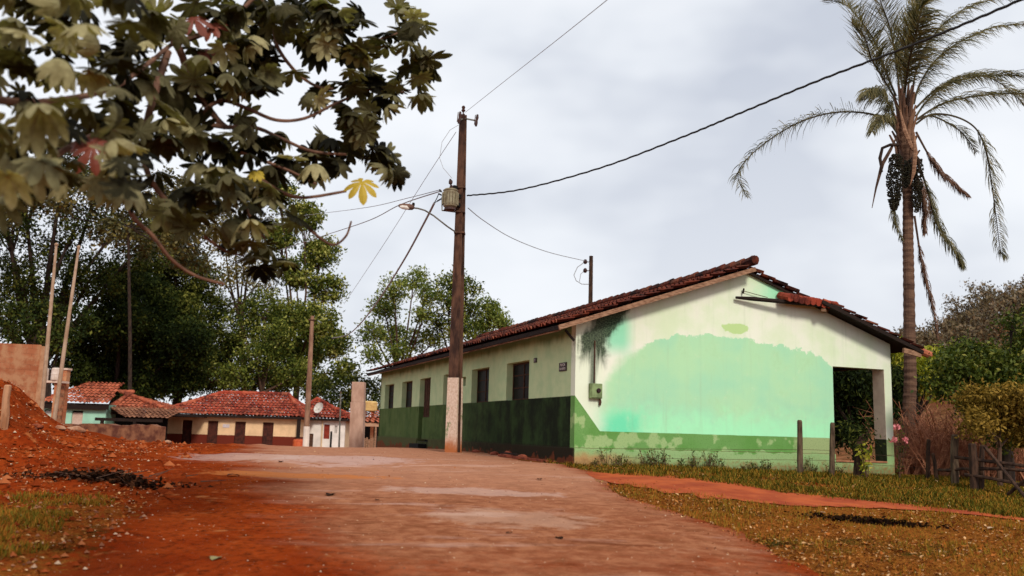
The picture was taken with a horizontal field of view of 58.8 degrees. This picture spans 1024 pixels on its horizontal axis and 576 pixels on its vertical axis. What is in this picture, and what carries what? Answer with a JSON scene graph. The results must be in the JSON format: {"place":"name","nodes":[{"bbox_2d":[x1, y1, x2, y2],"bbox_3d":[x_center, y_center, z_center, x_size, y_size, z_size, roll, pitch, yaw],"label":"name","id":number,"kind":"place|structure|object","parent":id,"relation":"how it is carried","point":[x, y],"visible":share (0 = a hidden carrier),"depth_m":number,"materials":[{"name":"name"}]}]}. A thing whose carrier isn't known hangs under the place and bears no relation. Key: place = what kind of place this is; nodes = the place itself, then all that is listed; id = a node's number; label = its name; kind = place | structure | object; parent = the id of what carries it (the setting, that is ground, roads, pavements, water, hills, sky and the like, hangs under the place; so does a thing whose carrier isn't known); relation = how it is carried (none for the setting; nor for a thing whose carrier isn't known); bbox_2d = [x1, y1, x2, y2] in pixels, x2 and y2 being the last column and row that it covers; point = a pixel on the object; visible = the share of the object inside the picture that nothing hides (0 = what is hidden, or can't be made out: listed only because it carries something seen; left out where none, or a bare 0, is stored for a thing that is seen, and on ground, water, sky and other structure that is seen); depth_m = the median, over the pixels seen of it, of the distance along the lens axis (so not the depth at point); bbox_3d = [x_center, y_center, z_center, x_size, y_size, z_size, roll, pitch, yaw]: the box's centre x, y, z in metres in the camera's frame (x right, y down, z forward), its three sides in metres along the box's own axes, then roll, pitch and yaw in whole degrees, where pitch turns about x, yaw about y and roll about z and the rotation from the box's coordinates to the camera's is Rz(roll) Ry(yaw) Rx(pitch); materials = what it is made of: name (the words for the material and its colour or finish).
{"place":"outdoors","nodes":[
{"label":"outdoors","id":0,"kind":"place"},
{"bbox_2d":[85,443,824,575],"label":"road","id":1,"kind":"structure","parent":0,"point":[258,543],"depth_m":10.65,"materials":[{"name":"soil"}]},
{"bbox_2d":[0,324,1023,575],"bbox_3d":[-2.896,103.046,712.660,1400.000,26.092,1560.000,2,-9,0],"label":"ground","id":2,"kind":"structure","parent":0,"point":[18,432],"depth_m":11.97,"materials":[{"name":"soil"}]},
{"bbox_2d":[0,385,11,429],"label":"wooden post","id":3,"kind":"object","parent":2,"relation":"on","point":[5,415],"visible":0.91,"depth_m":17.26,"materials":[{"name":"brown wood"}]},
{"bbox_2d":[0,343,44,406],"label":"block wall","id":4,"kind":"structure","parent":2,"relation":"on","point":[21,365],"depth_m":33.36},
{"bbox_2d":[40,243,58,410],"bbox_3d":[-15.355,1.597,30.056,0.258,6.321,0.140,2,-9,0],"label":"leaning pole","id":5,"kind":"object","parent":2,"relation":"on","point":[44,376],"visible":0.9,"depth_m":30.02,"materials":[{"name":"paint"}]},
{"bbox_2d":[0,294,108,401],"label":"broadleaf tree","id":6,"kind":"object","parent":2,"relation":"on","point":[11,309],"visible":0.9,"depth_m":65.25,"materials":[{"name":"green plant"}]},
{"bbox_2d":[0,490,114,558],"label":"grass","id":7,"kind":"structure","parent":2,"relation":"on","point":[23,515],"depth_m":10.09,"materials":[{"name":"green plant"}]},
{"bbox_2d":[46,380,68,422],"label":"tank stand","id":8,"kind":"object","parent":2,"relation":"on","point":[60,409],"visible":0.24,"depth_m":49.73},
{"bbox_2d":[50,367,58,380],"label":"water drum","id":9,"kind":"object","parent":8,"relation":"on","point":[54,373],"visible":0.72,"depth_m":49.56,"materials":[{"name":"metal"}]},
{"bbox_2d":[52,245,80,420],"bbox_3d":[-15.252,1.632,31.064,0.363,6.330,0.140,2,-9,0],"label":"leaning pole","id":10,"kind":"object","parent":2,"relation":"on","point":[58,389],"visible":0.9,"depth_m":30.98,"materials":[{"name":"paint"}]},
{"bbox_2d":[61,368,71,423],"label":"brick chimney","id":11,"kind":"object","parent":2,"relation":"on","point":[66,374],"visible":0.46,"depth_m":50.55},
{"bbox_2d":[0,149,161,359],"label":"broadleaf tree","id":12,"kind":"object","parent":2,"relation":"on","point":[18,285],"visible":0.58,"depth_m":74.24,"materials":[{"name":"green plant"}]},
{"bbox_2d":[0,455,167,575],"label":"rubble","id":13,"kind":"object","parent":2,"relation":"on","point":[81,542],"visible":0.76,"depth_m":10.20,"materials":[{"name":"brown stone"}]},
{"bbox_2d":[0,381,201,574],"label":"gravel","id":14,"kind":"structure","parent":2,"relation":"on","point":[86,551],"depth_m":11.73,"materials":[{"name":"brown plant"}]},
{"bbox_2d":[0,378,208,493],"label":"rubble","id":15,"kind":"object","parent":2,"relation":"on","point":[82,464],"visible":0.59,"depth_m":18.14,"materials":[{"name":"orange stone"}]},
{"bbox_2d":[0,466,224,489],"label":"debris heap","id":16,"kind":"object","parent":2,"relation":"on","point":[122,477],"visible":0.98,"depth_m":13.64,"materials":[{"name":"black plant"}]},
{"bbox_2d":[61,423,165,442],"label":"retaining wall","id":17,"kind":"structure","parent":2,"relation":"on","point":[149,433],"depth_m":37.97,"materials":[{"name":"stone"}]},
{"bbox_2d":[4,164,233,389],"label":"broadleaf tree","id":18,"kind":"object","parent":2,"relation":"on","point":[123,230],"visible":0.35,"depth_m":67.95,"materials":[{"name":"green plant"}]},
{"bbox_2d":[44,382,207,440],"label":"mint house","id":19,"kind":"structure","parent":2,"relation":"on","point":[127,408],"depth_m":61.94,"materials":[{"name":"tile"}]},
{"bbox_2d":[50,259,224,411],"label":"broadleaf tree","id":20,"kind":"object","parent":2,"relation":"on","point":[163,362],"visible":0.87,"depth_m":78.71,"materials":[{"name":"green plant"}]},
{"bbox_2d":[130,217,271,413],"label":"broadleaf tree","id":21,"kind":"object","parent":2,"relation":"on","point":[192,296],"visible":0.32,"depth_m":87.18,"materials":[{"name":"green plant"}]},
{"bbox_2d":[0,0,452,284],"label":"cecropia tree","id":22,"kind":"object","parent":2,"relation":"on","point":[120,137],"visible":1,"depth_m":7.98,"materials":[{"name":"green plant"}]},
{"bbox_2d":[159,390,324,445],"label":"cream house","id":23,"kind":"structure","parent":2,"relation":"on","point":[235,424],"depth_m":69.17,"materials":[{"name":"paint"}]},
{"bbox_2d":[181,420,192,443],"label":"door","id":24,"kind":"structure","parent":23,"relation":"in","point":[187,424],"depth_m":69.13,"materials":[{"name":"brown wood"}]},
{"bbox_2d":[207,421,217,443],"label":"door","id":25,"kind":"structure","parent":23,"relation":"in","point":[213,425],"depth_m":69.13,"materials":[{"name":"brown wood"}]},
{"bbox_2d":[234,422,245,443],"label":"door","id":26,"kind":"structure","parent":23,"relation":"in","point":[240,427],"depth_m":69.13,"materials":[{"name":"brown wood"}]},
{"bbox_2d":[262,422,273,444],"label":"door","id":27,"kind":"structure","parent":23,"relation":"in","point":[267,439],"depth_m":69.13,"materials":[{"name":"brown wood"}]},
{"bbox_2d":[203,198,283,402],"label":"eucalyptus tree","id":28,"kind":"object","parent":2,"relation":"on","point":[229,272],"visible":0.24,"depth_m":93.19,"materials":[{"name":"green plant"}]},
{"bbox_2d":[208,283,318,415],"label":"eucalyptus tree","id":29,"kind":"object","parent":2,"relation":"on","point":[269,348],"visible":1,"depth_m":83.56,"materials":[{"name":"green plant"}]},
{"bbox_2d":[254,175,361,404],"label":"eucalyptus tree","id":30,"kind":"object","parent":2,"relation":"on","point":[326,344],"visible":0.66,"depth_m":92.64,"materials":[{"name":"green plant"}]},
{"bbox_2d":[303,316,314,446],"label":"wooden pole","id":31,"kind":"object","parent":2,"relation":"on","point":[306,432],"visible":0.74,"depth_m":51.58,"materials":[{"name":"brown wood"}]},
{"bbox_2d":[293,397,349,446],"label":"white house","id":32,"kind":"structure","parent":2,"relation":"on","point":[322,434],"depth_m":73.08,"materials":[{"name":"paint"}]},
{"bbox_2d":[296,366,380,431],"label":"tree","id":33,"kind":"object","parent":2,"relation":"on","point":[374,393],"visible":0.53,"depth_m":80.69,"materials":[{"name":"green plant"}]},
{"bbox_2d":[349,382,365,446],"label":"concrete pillar","id":34,"kind":"structure","parent":2,"relation":"on","point":[357,417],"depth_m":41.31,"materials":[{"name":"beige concrete"}]},
{"bbox_2d":[365,401,377,437],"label":"tank tower","id":35,"kind":"structure","parent":2,"relation":"on","point":[371,406],"depth_m":51.21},
{"bbox_2d":[364,409,379,446],"bbox_3d":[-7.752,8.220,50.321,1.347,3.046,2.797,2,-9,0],"label":"house","id":36,"kind":"structure","parent":2,"relation":"on","point":[369,441],"depth_m":49.58,"materials":[{"name":"orange ceramic"}]},
{"bbox_2d":[349,265,449,367],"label":"eucalyptus tree","id":37,"kind":"object","parent":2,"relation":"on","point":[384,306],"visible":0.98,"depth_m":79.29,"materials":[{"name":"green plant"}]},
{"bbox_2d":[434,106,478,452],"bbox_3d":[-1.607,-0.275,24.395,1.028,9.857,0.581,10,-12,-43],"label":"utility pole","id":38,"kind":"object","parent":2,"relation":"on","point":[453,198],"visible":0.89,"depth_m":24.46,"materials":[{"name":"wood"}]},
{"bbox_2d":[281,190,441,249],"bbox_3d":[-7.973,-2.487,40.924,0.609,4.548,34.508,5,-10,-21],"label":"service wire","id":39,"kind":"object","parent":38,"relation":"attached to","point":[372,218],"visible":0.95,"depth_m":34.22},
{"bbox_2d":[333,202,434,337],"bbox_3d":[-7.493,1.087,45.346,0.322,1.270,43.480,4,-9,-14],"label":"down cable","id":40,"kind":"object","parent":38,"relation":"attached to","point":[424,222],"visible":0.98,"depth_m":31.99,"materials":[{"name":"grey metal"}]},
{"bbox_2d":[398,203,456,233],"bbox_3d":[-2.215,-1.892,24.330,1.742,0.659,0.204,6,-10,-27],"label":"street lamp","id":41,"kind":"object","parent":38,"relation":"attached to","point":[407,206],"visible":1,"depth_m":24.11,"materials":[{"name":"metal"}]},
{"bbox_2d":[468,208,584,260],"bbox_3d":[0.871,-1.686,32.152,0.230,1.398,14.961,-1,-9,17],"label":"service wire","id":42,"kind":"object","parent":38,"relation":"attached to","point":[520,241],"visible":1,"depth_m":30.06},
{"bbox_2d":[466,0,606,111],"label":"voltage wire","id":43,"kind":"object","parent":38,"relation":"attached to","point":[544,49],"visible":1,"depth_m":16.64,"materials":[{"name":"black metal"}]},
{"bbox_2d":[467,0,1023,195],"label":"power cable","id":44,"kind":"object","parent":38,"relation":"attached to","point":[911,45],"visible":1,"depth_m":15.55,"materials":[{"name":"black rubber"}]},
{"bbox_2d":[423,264,492,346],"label":"eucalyptus tree","id":45,"kind":"object","parent":2,"relation":"on","point":[446,300],"visible":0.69,"depth_m":78.75,"materials":[{"name":"green plant"}]},
{"bbox_2d":[468,292,513,332],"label":"eucalyptus tree","id":46,"kind":"object","parent":2,"relation":"on","point":[497,318],"visible":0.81,"depth_m":82.13,"materials":[{"name":"green plant"}]},
{"bbox_2d":[498,452,556,462],"bbox_3d":[0.313,3.862,20.707,0.116,0.153,3.202,5,-10,-22],"label":"fallen timber","id":47,"kind":"object","parent":2,"relation":"on","point":[519,457],"visible":0.93,"depth_m":21.05,"materials":[{"name":"red wood"}]},
{"bbox_2d":[574,256,592,302],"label":"service pole","id":48,"kind":"object","parent":2,"relation":"on","point":[590,293],"visible":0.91,"depth_m":40.03,"materials":[{"name":"brown wood"}]},
{"bbox_2d":[366,255,932,474],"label":"green building","id":49,"kind":"structure","parent":2,"relation":"on","point":[722,359],"depth_m":21.09,"materials":[{"name":"paint"}]},
{"bbox_2d":[388,385,393,408],"bbox_3d":[-4.680,4.310,35.997,0.045,0.946,1.546,5,-10,-20],"label":"window","id":50,"kind":"structure","parent":49,"relation":"in","point":[391,388],"depth_m":36.41,"materials":[{"name":"metal"}]},
{"bbox_2d":[406,381,412,406],"bbox_3d":[-3.669,3.911,33.319,0.045,0.946,1.526,5,-10,-20],"label":"window","id":51,"kind":"structure","parent":49,"relation":"in","point":[409,384],"depth_m":33.68,"materials":[{"name":"wood"}]},
{"bbox_2d":[422,417,428,439],"bbox_3d":[-2.875,4.734,30.592,0.050,0.740,1.050,5,-10,-20],"label":"door","id":52,"kind":"structure","parent":49,"relation":"in","point":[425,420],"depth_m":30.65,"materials":[{"name":"paint"}]},
{"bbox_2d":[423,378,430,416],"bbox_3d":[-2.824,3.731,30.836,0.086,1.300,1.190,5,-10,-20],"label":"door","id":53,"kind":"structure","parent":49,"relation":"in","point":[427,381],"depth_m":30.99,"materials":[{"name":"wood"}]},
{"bbox_2d":[477,368,488,402],"bbox_3d":[-0.721,2.744,25.495,0.045,0.946,1.526,5,-10,-20],"label":"window","id":54,"kind":"structure","parent":49,"relation":"in","point":[483,375],"depth_m":25.75,"materials":[{"name":"metal"}]},
{"bbox_2d":[512,362,528,399],"bbox_3d":[0.317,2.337,22.761,0.045,0.946,1.576,5,-10,-20],"label":"window","id":55,"kind":"structure","parent":49,"relation":"in","point":[520,391],"depth_m":22.98,"materials":[{"name":"wood"}]},
{"bbox_2d":[589,340,601,405],"bbox_3d":[1.816,1.825,19.555,0.284,1.396,0.147,5,-10,-20],"label":"meter box","id":56,"kind":"object","parent":49,"relation":"attached to","point":[595,390],"visible":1,"depth_m":19.46,"materials":[{"name":"metal"}]},
{"bbox_2d":[591,384,601,397],"bbox_3d":[1.815,2.207,19.461,0.240,0.280,0.014,5,-10,-20],"label":"door","id":57,"kind":"structure","parent":56,"relation":"in","point":[594,386],"depth_m":19.45,"materials":[{"name":"green metal"}]},
{"bbox_2d":[797,420,802,473],"bbox_3d":[6.124,3.553,19.308,0.125,1.478,0.123,5,-10,-21],"label":"fence post","id":58,"kind":"object","parent":2,"relation":"on","point":[800,447],"visible":0.77,"depth_m":19.29,"materials":[{"name":"grey wood"}]},
{"bbox_2d":[624,457,925,468],"bbox_3d":[6.050,3.755,19.478,7.719,0.160,0.533,4,-9,-17],"label":"fence wire","id":59,"kind":"object","parent":58,"relation":"attached to","point":[758,459],"visible":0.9,"depth_m":19.01,"materials":[{"name":"grey metal"}]},
{"bbox_2d":[644,448,925,458],"bbox_3d":[6.060,3.537,19.512,7.731,0.150,0.533,4,-9,-17],"label":"fence wire","id":60,"kind":"object","parent":58,"relation":"attached to","point":[761,449],"visible":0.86,"depth_m":19.11,"materials":[{"name":"grey metal"}]},
{"bbox_2d":[829,422,834,475],"bbox_3d":[6.907,3.645,19.601,0.152,1.475,0.126,-1,-10,18],"label":"fence post","id":61,"kind":"object","parent":2,"relation":"on","point":[832,450],"visible":0.78,"depth_m":19.59,"materials":[{"name":"grey wood"}]},
{"bbox_2d":[835,410,890,476],"bbox_3d":[7.490,3.472,19.590,1.261,1.689,0.864,2,-9,0],"label":"shrub","id":62,"kind":"object","parent":2,"relation":"on","point":[861,437],"visible":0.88,"depth_m":19.61,"materials":[{"name":"green plant"}]},
{"bbox_2d":[855,441,872,476],"bbox_3d":[7.431,3.659,19.201,0.353,0.837,0.579,-7,-12,43],"label":"sapling","id":63,"kind":"object","parent":2,"relation":"on","point":[867,467],"visible":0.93,"depth_m":19.24,"materials":[{"name":"green plant"}]},
{"bbox_2d":[728,0,1023,469],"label":"palm tree","id":64,"kind":"object","parent":2,"relation":"on","point":[902,122],"visible":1,"depth_m":26.82,"materials":[{"name":"green plant"}]},
{"bbox_2d":[833,353,925,459],"bbox_3d":[10.908,4.092,28.963,4.608,4.189,3.434,6,-10,-26],"label":"mango tree","id":65,"kind":"object","parent":2,"relation":"on","point":[852,389],"visible":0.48,"depth_m":27.97,"materials":[{"name":"green plant"}]},
{"bbox_2d":[782,510,985,531],"bbox_3d":[5.074,3.205,12.506,2.625,0.185,0.771,1,-9,5],"label":"debris heap","id":66,"kind":"object","parent":2,"relation":"on","point":[866,519],"visible":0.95,"depth_m":12.40,"materials":[{"name":"black plant"}]},
{"bbox_2d":[854,400,938,474],"bbox_3d":[10.033,3.925,23.256,1.383,2.103,2.022,6,-10,-28],"label":"dry shrub","id":67,"kind":"object","parent":2,"relation":"on","point":[917,469],"visible":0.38,"depth_m":22.94,"materials":[{"name":"brown plant"}]},
{"bbox_2d":[889,423,908,476],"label":"rose bush","id":68,"kind":"object","parent":2,"relation":"on","point":[894,440],"visible":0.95,"depth_m":19.88,"materials":[{"name":"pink plant"}]},
{"bbox_2d":[859,398,942,473],"bbox_3d":[10.503,3.846,24.314,2.386,2.629,1.590,-7,-12,43],"label":"dry shrub","id":69,"kind":"object","parent":2,"relation":"on","point":[911,431],"visible":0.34,"depth_m":24.04,"materials":[{"name":"brown plant"}]},
{"bbox_2d":[894,438,919,474],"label":"dry shrub","id":70,"kind":"object","parent":2,"relation":"on","point":[905,467],"visible":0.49,"depth_m":22.50,"materials":[{"name":"brown plant"}]},
{"bbox_2d":[893,318,933,343],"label":"hill tree","id":71,"kind":"object","parent":2,"relation":"on","point":[901,331],"visible":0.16,"depth_m":141.62,"materials":[{"name":"green plant"}]},
{"bbox_2d":[890,335,954,435],"bbox_3d":[13.824,4.210,30.869,3.015,5.165,3.624,-3,-10,27],"label":"mango tree","id":72,"kind":"object","parent":2,"relation":"on","point":[898,360],"visible":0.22,"depth_m":30.39,"materials":[{"name":"green plant"}]},
{"bbox_2d":[896,432,950,475],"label":"dry shrub","id":73,"kind":"object","parent":2,"relation":"on","point":[938,466],"visible":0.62,"depth_m":22.26,"materials":[{"name":"brown plant"}]},
{"bbox_2d":[892,398,962,474],"bbox_3d":[10.611,3.734,22.857,2.432,2.409,1.895,-1,-9,17],"label":"dry shrub","id":74,"kind":"object","parent":2,"relation":"on","point":[916,460],"visible":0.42,"depth_m":22.83,"materials":[{"name":"brown plant"}]},
{"bbox_2d":[926,439,930,478],"bbox_3d":[9.239,3.976,20.169,0.179,1.224,0.107,2,-9,0],"label":"fence stake","id":75,"kind":"object","parent":2,"relation":"on","point":[928,444],"visible":0.77,"depth_m":20.16,"materials":[{"name":"brown wood"}]},
{"bbox_2d":[916,325,942,348],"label":"hill tree","id":76,"kind":"object","parent":2,"relation":"on","point":[929,339],"visible":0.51,"depth_m":132.74,"materials":[{"name":"green plant"}]},
{"bbox_2d":[931,453,938,480],"bbox_3d":[9.270,4.080,19.846,0.170,0.928,0.098,2,-9,0],"label":"fence stake","id":77,"kind":"object","parent":2,"relation":"on","point":[935,466],"visible":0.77,"depth_m":19.84,"materials":[{"name":"brown wood"}]},
{"bbox_2d":[922,317,949,346],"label":"hill tree","id":78,"kind":"object","parent":2,"relation":"on","point":[933,323],"visible":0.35,"depth_m":157.78,"materials":[{"name":"green plant"}]},
{"bbox_2d":[897,414,975,476],"bbox_3d":[10.703,3.847,22.501,2.142,2.120,1.856,0,-9,10],"label":"dry shrub","id":79,"kind":"object","parent":2,"relation":"on","point":[947,466],"visible":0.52,"depth_m":22.47,"materials":[{"name":"brown plant"}]},
{"bbox_2d":[910,391,966,474],"bbox_3d":[10.720,3.769,22.618,1.546,2.303,2.572,-4,-11,33],"label":"dry shrub","id":80,"kind":"object","parent":2,"relation":"on","point":[933,451],"visible":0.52,"depth_m":22.57,"materials":[{"name":"brown plant"}]},
{"bbox_2d":[950,434,958,484],"bbox_3d":[9.123,3.698,18.690,0.205,1.358,0.167,5,-10,-19],"label":"gate post","id":81,"kind":"object","parent":2,"relation":"on","point":[954,462],"visible":0.76,"depth_m":18.67,"materials":[{"name":"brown wood"}]},
{"bbox_2d":[934,317,981,351],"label":"hill tree","id":82,"kind":"object","parent":2,"relation":"on","point":[956,330],"visible":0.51,"depth_m":95.91,"materials":[{"name":"green plant"}]},
{"bbox_2d":[927,406,996,471],"bbox_3d":[11.271,3.774,22.431,1.374,2.272,2.062,7,-10,-29],"label":"dry shrub","id":83,"kind":"object","parent":2,"relation":"on","point":[946,413],"visible":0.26,"depth_m":22.67,"materials":[{"name":"brown plant"}]},
{"bbox_2d":[937,291,988,322],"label":"hill tree","id":84,"kind":"object","parent":2,"relation":"on","point":[958,302],"visible":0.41,"depth_m":156.40,"materials":[{"name":"green plant"}]},
{"bbox_2d":[933,415,996,472],"bbox_3d":[11.218,3.955,22.207,1.608,1.772,1.072,3,-9,-7],"label":"dry shrub","id":85,"kind":"object","parent":2,"relation":"on","point":[965,462],"visible":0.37,"depth_m":22.18,"materials":[{"name":"brown plant"}]},
{"bbox_2d":[911,301,1023,483],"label":"citrus tree","id":86,"kind":"object","parent":2,"relation":"on","point":[977,362],"visible":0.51,"depth_m":21.14,"materials":[{"name":"green plant"}]},
{"bbox_2d":[943,305,993,340],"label":"hill tree","id":87,"kind":"object","parent":2,"relation":"on","point":[966,322],"visible":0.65,"depth_m":106.43,"materials":[{"name":"green plant"}]},
{"bbox_2d":[968,443,978,489],"bbox_3d":[9.099,3.679,17.886,0.172,1.225,0.165,5,-10,-20],"label":"gate post","id":88,"kind":"object","parent":2,"relation":"on","point":[973,461],"visible":0.77,"depth_m":17.86,"materials":[{"name":"brown wood"}]},
{"bbox_2d":[954,456,1023,467],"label":"rail pole","id":89,"kind":"object","parent":88,"relation":"attached to","point":[992,461],"visible":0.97,"depth_m":17.64,"materials":[{"name":"brown wood"}]},
{"bbox_2d":[964,473,1023,486],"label":"rail pole","id":90,"kind":"object","parent":88,"relation":"attached to","point":[988,478],"visible":0.81,"depth_m":17.56,"materials":[{"name":"brown wood"}]},
{"bbox_2d":[979,467,1023,471],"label":"rail pole","id":91,"kind":"object","parent":88,"relation":"attached to","point":[998,469],"visible":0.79,"depth_m":17.63,"materials":[{"name":"brown wood"}]},
{"bbox_2d":[960,278,1000,324],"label":"hill tree","id":92,"kind":"object","parent":2,"relation":"on","point":[976,287],"visible":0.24,"depth_m":158.81,"materials":[{"name":"green plant"}]},
{"bbox_2d":[978,445,984,488],"bbox_3d":[9.296,3.707,17.980,0.194,1.195,0.120,2,-9,0],"label":"gate post","id":93,"kind":"object","parent":2,"relation":"on","point":[981,464],"visible":0.53,"depth_m":17.98,"materials":[{"name":"brown wood"}]},
{"bbox_2d":[957,317,1006,345],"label":"hill tree","id":94,"kind":"object","parent":2,"relation":"on","point":[986,334],"visible":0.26,"depth_m":110.01,"materials":[{"name":"green plant"}]},
{"bbox_2d":[962,283,1003,314],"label":"hill tree","id":95,"kind":"object","parent":2,"relation":"on","point":[986,294],"visible":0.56,"depth_m":150.50,"materials":[{"name":"green plant"}]},
{"bbox_2d":[945,373,1023,485],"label":"olive bush","id":96,"kind":"object","parent":2,"relation":"on","point":[1005,410],"visible":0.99,"depth_m":18.53,"materials":[{"name":"green plant"}]},
{"bbox_2d":[969,298,1002,316],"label":"hill tree","id":97,"kind":"object","parent":2,"relation":"on","point":[984,306],"visible":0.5,"depth_m":148.00,"materials":[{"name":"green plant"}]},
{"bbox_2d":[970,299,1012,345],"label":"hill tree","id":98,"kind":"object","parent":2,"relation":"on","point":[988,316],"visible":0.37,"depth_m":115.30,"materials":[{"name":"green plant"}]},
{"bbox_2d":[983,446,1023,497],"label":"rail pole","id":99,"kind":"object","parent":2,"relation":"on","point":[1001,467],"visible":1,"depth_m":17.23,"materials":[{"name":"brown wood"}]},
{"bbox_2d":[987,280,1023,332],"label":"hill tree","id":100,"kind":"object","parent":2,"relation":"on","point":[1015,299],"visible":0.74,"depth_m":103.41,"materials":[{"name":"green plant"}]},
{"bbox_2d":[0,0,1023,418],"label":"sky","id":101,"kind":"structure","parent":0,"point":[633,77],"materials":[{"name":"white"}]},
{"bbox_2d":[544,458,1023,517],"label":"grass","id":102,"kind":"structure","parent":0,"point":[847,481],"depth_m":17.14,"materials":[{"name":"green plant"}]},
{"bbox_2d":[581,464,1023,575],"bbox_3d":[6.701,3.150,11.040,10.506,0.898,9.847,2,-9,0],"label":"grass","id":103,"kind":"structure","parent":0,"point":[952,543],"depth_m":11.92,"materials":[{"name":"green plant"}]},
{"bbox_2d":[585,472,1023,519],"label":"dirt track","id":104,"kind":"structure","parent":0,"point":[716,488],"depth_m":14.95,"materials":[{"name":"orange soil"}]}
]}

